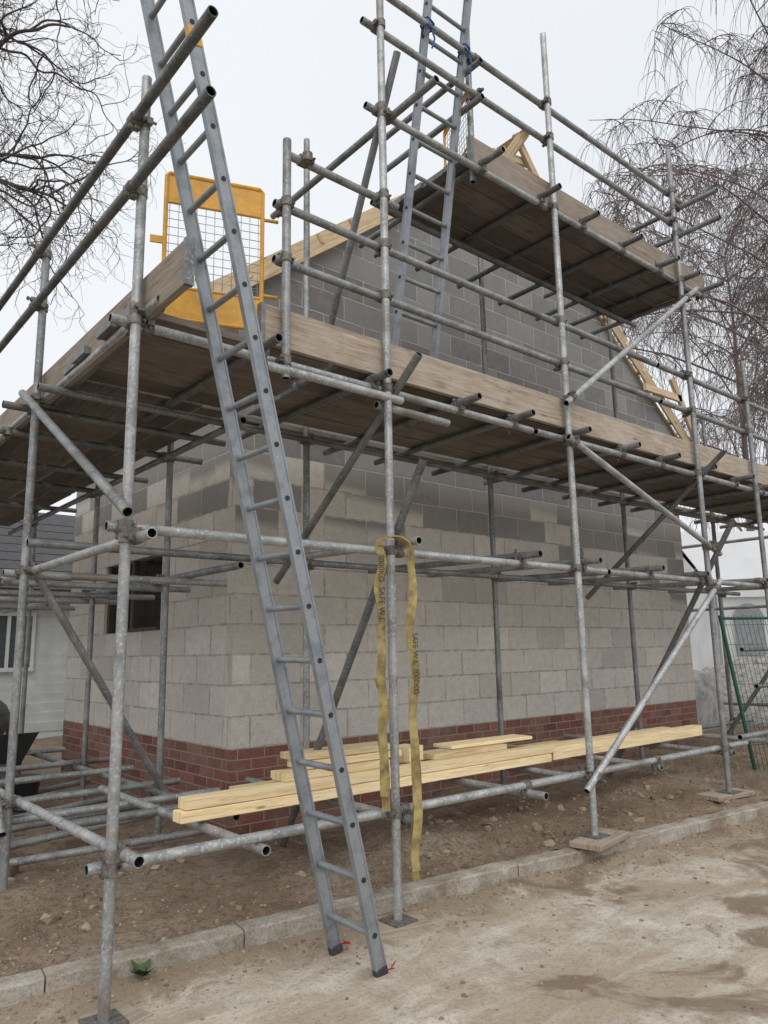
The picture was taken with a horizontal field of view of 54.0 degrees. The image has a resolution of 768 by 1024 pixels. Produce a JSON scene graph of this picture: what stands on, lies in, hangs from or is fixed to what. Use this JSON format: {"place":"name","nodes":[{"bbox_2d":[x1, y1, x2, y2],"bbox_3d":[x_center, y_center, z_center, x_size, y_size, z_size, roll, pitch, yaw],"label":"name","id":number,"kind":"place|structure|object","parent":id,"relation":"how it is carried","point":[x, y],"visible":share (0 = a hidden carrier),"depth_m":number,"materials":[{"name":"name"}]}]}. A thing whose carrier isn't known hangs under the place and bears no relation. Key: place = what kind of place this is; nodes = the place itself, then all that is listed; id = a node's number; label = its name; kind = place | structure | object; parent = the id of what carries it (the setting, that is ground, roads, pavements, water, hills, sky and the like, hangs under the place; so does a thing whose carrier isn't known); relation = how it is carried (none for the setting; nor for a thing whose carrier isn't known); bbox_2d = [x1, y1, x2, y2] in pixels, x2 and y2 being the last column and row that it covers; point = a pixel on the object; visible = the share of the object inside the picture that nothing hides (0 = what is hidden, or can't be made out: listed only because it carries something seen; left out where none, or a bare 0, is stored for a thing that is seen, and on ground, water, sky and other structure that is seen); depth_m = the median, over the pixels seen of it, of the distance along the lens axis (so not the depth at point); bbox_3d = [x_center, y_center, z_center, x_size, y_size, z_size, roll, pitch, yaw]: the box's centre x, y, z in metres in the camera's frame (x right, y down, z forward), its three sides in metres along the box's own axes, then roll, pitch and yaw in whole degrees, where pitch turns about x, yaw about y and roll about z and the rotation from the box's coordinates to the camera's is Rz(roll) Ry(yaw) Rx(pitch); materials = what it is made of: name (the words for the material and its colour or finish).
{"place":"outdoors","nodes":[
{"label":"outdoors","id":0,"kind":"place"},
{"bbox_2d":[0,814,767,1023],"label":"concrete road","id":1,"kind":"structure","parent":0,"point":[643,985],"depth_m":3.45,"materials":[{"name":"beige concrete"}]},
{"bbox_2d":[130,958,153,975],"bbox_3d":[-1.094,2.044,3.377,0.114,0.067,0.135,5,-12,-28],"label":"weed plant","id":2,"kind":"object","parent":1,"relation":"on","point":[141,969],"visible":1,"depth_m":3.39,"materials":[{"name":"green plant"}]},
{"bbox_2d":[140,0,395,977],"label":"ladder","id":3,"kind":"object","parent":1,"relation":"on","point":[326,712],"visible":0.99,"depth_m":3.51,"materials":[{"name":"metal"}]},
{"bbox_2d":[0,800,767,1007],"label":"kerb","id":4,"kind":"structure","parent":1,"relation":"on","point":[25,986],"depth_m":3.90,"materials":[{"name":"concrete"}]},
{"bbox_2d":[0,725,767,977],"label":"soil bank","id":5,"kind":"structure","parent":0,"point":[200,875],"depth_m":4.85,"materials":[{"name":"brown soil"}]},
{"bbox_2d":[0,700,15,773],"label":"cement mixer","id":6,"kind":"object","parent":5,"relation":"on","point":[4,718],"visible":0.42,"depth_m":8.55,"materials":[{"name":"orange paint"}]},
{"bbox_2d":[0,732,38,779],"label":"wheelbarrow","id":7,"kind":"object","parent":5,"relation":"on","point":[25,741],"visible":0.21,"depth_m":7.32,"materials":[{"name":"grey plastic"}]},
{"bbox_2d":[0,773,41,812],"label":"builders buckets","id":8,"kind":"object","parent":5,"relation":"on","point":[27,789],"visible":0.23,"depth_m":6.36,"materials":[{"name":"grey plastic"}]},
{"bbox_2d":[0,512,74,738],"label":"site cabin","id":9,"kind":"object","parent":5,"relation":"on","point":[45,694],"visible":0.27,"depth_m":12.13,"materials":[{"name":"white metal"}]},
{"bbox_2d":[8,836,87,877],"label":"broken blocks","id":10,"kind":"object","parent":5,"relation":"on","point":[70,842],"depth_m":5.19,"materials":[{"name":"stone"}]},
{"bbox_2d":[0,0,184,331],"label":"curly willow tree","id":11,"kind":"object","parent":5,"relation":"on","point":[7,37],"visible":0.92,"depth_m":11.66,"materials":[{"name":"brown plant"}]},
{"bbox_2d":[0,778,204,866],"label":"loose scaffold tubes","id":12,"kind":"object","parent":5,"relation":"on","point":[44,857],"visible":0.41,"depth_m":5.13,"materials":[{"name":"metal"}]},
{"bbox_2d":[61,327,232,834],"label":"wall","id":13,"kind":"structure","parent":5,"relation":"on","point":[194,732],"depth_m":6.42,"materials":[{"name":"grey concrete"}]},
{"bbox_2d":[106,561,159,633],"bbox_3d":[-2.368,0.802,7.173,0.100,0.675,1.370,8,-14,-39],"label":"window frame","id":14,"kind":"object","parent":13,"relation":"attached to","point":[134,608],"visible":0.34,"depth_m":7.23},
{"bbox_2d":[113,556,162,632],"bbox_3d":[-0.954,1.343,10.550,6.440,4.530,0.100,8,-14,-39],"label":"window","id":15,"kind":"structure","parent":13,"relation":"in","point":[149,613],"depth_m":8.97,"materials":[{"name":"black glass"}]},
{"bbox_2d":[0,0,767,1023],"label":"scaffolding","id":16,"kind":"object","parent":5,"relation":"on","point":[126,382],"visible":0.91,"depth_m":5.31,"materials":[{"name":"metal"}]},
{"bbox_2d":[150,171,278,329],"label":"ladder gate","id":17,"kind":"structure","parent":16,"relation":"attached to","point":[249,201],"depth_m":4.10,"materials":[{"name":"yellow metal"}]},
{"bbox_2d":[374,535,422,881],"bbox_3d":[0.079,1.049,4.119,0.307,1.856,0.098,6,-13,-34],"label":"lifting sling","id":18,"kind":"object","parent":16,"relation":"hanging from","point":[416,776],"visible":1,"depth_m":4.10,"materials":[{"name":"yellow fabric"}]},
{"bbox_2d":[390,0,471,358],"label":"ladder","id":19,"kind":"object","parent":16,"relation":"on","point":[412,175],"visible":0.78,"depth_m":5.48,"materials":[{"name":"metal"}]},
{"bbox_2d":[173,725,701,823],"bbox_3d":[0.922,1.803,5.797,5.470,0.257,0.380,8,-14,-39],"label":"timber stack","id":20,"kind":"object","parent":16,"relation":"on","point":[454,759],"visible":0.83,"depth_m":4.96,"materials":[{"name":"brown wood"}]},
{"bbox_2d":[443,92,467,166],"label":"ladder gate","id":21,"kind":"structure","parent":16,"relation":"attached to","point":[445,131],"depth_m":5.96,"materials":[{"name":"yellow metal"}]},
{"bbox_2d":[0,737,767,1023],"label":"rubble","id":22,"kind":"object","parent":5,"relation":"on","point":[47,919],"visible":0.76,"depth_m":4.54,"materials":[{"name":"stone"}]},
{"bbox_2d":[223,218,698,834],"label":"front wall","id":23,"kind":"structure","parent":5,"relation":"on","point":[539,650],"depth_m":7.28,"materials":[{"name":"grey concrete"}]},
{"bbox_2d":[211,129,700,444],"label":"roof timbers","id":24,"kind":"object","parent":23,"relation":"on","point":[323,241],"visible":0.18,"depth_m":8.77,"materials":[{"name":"beige wood"}]},
{"bbox_2d":[570,0,767,465],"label":"birch tree","id":25,"kind":"object","parent":5,"relation":"on","point":[758,396],"visible":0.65,"depth_m":20.46,"materials":[{"name":"grey plant"}]},
{"bbox_2d":[605,169,767,530],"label":"birch tree","id":26,"kind":"object","parent":5,"relation":"on","point":[764,297],"visible":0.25,"depth_m":29.23,"materials":[{"name":"grey plant"}]},
{"bbox_2d":[681,531,767,670],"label":"marquee tent","id":27,"kind":"object","parent":5,"relation":"on","point":[739,560],"visible":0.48,"depth_m":23.81,"materials":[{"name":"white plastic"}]},
{"bbox_2d":[693,656,767,725],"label":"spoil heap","id":28,"kind":"object","parent":5,"relation":"on","point":[743,686],"visible":0.12,"depth_m":12.30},
{"bbox_2d":[693,672,718,730],"bbox_3d":[4.298,2.854,11.060,1.086,0.960,1.095,8,-14,-39],"label":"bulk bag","id":29,"kind":"object","parent":28,"relation":"on","point":[706,697],"visible":0.16,"depth_m":10.66,"materials":[{"name":"white fabric"}]},
{"bbox_2d":[718,615,767,769],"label":"fence panel","id":30,"kind":"object","parent":5,"relation":"on","point":[737,692],"visible":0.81,"depth_m":7.56,"materials":[{"name":"green paint"}]},
{"bbox_2d":[0,0,767,531],"label":"sky","id":31,"kind":"structure","parent":0,"point":[298,70],"materials":[{"name":"white"}]}
]}

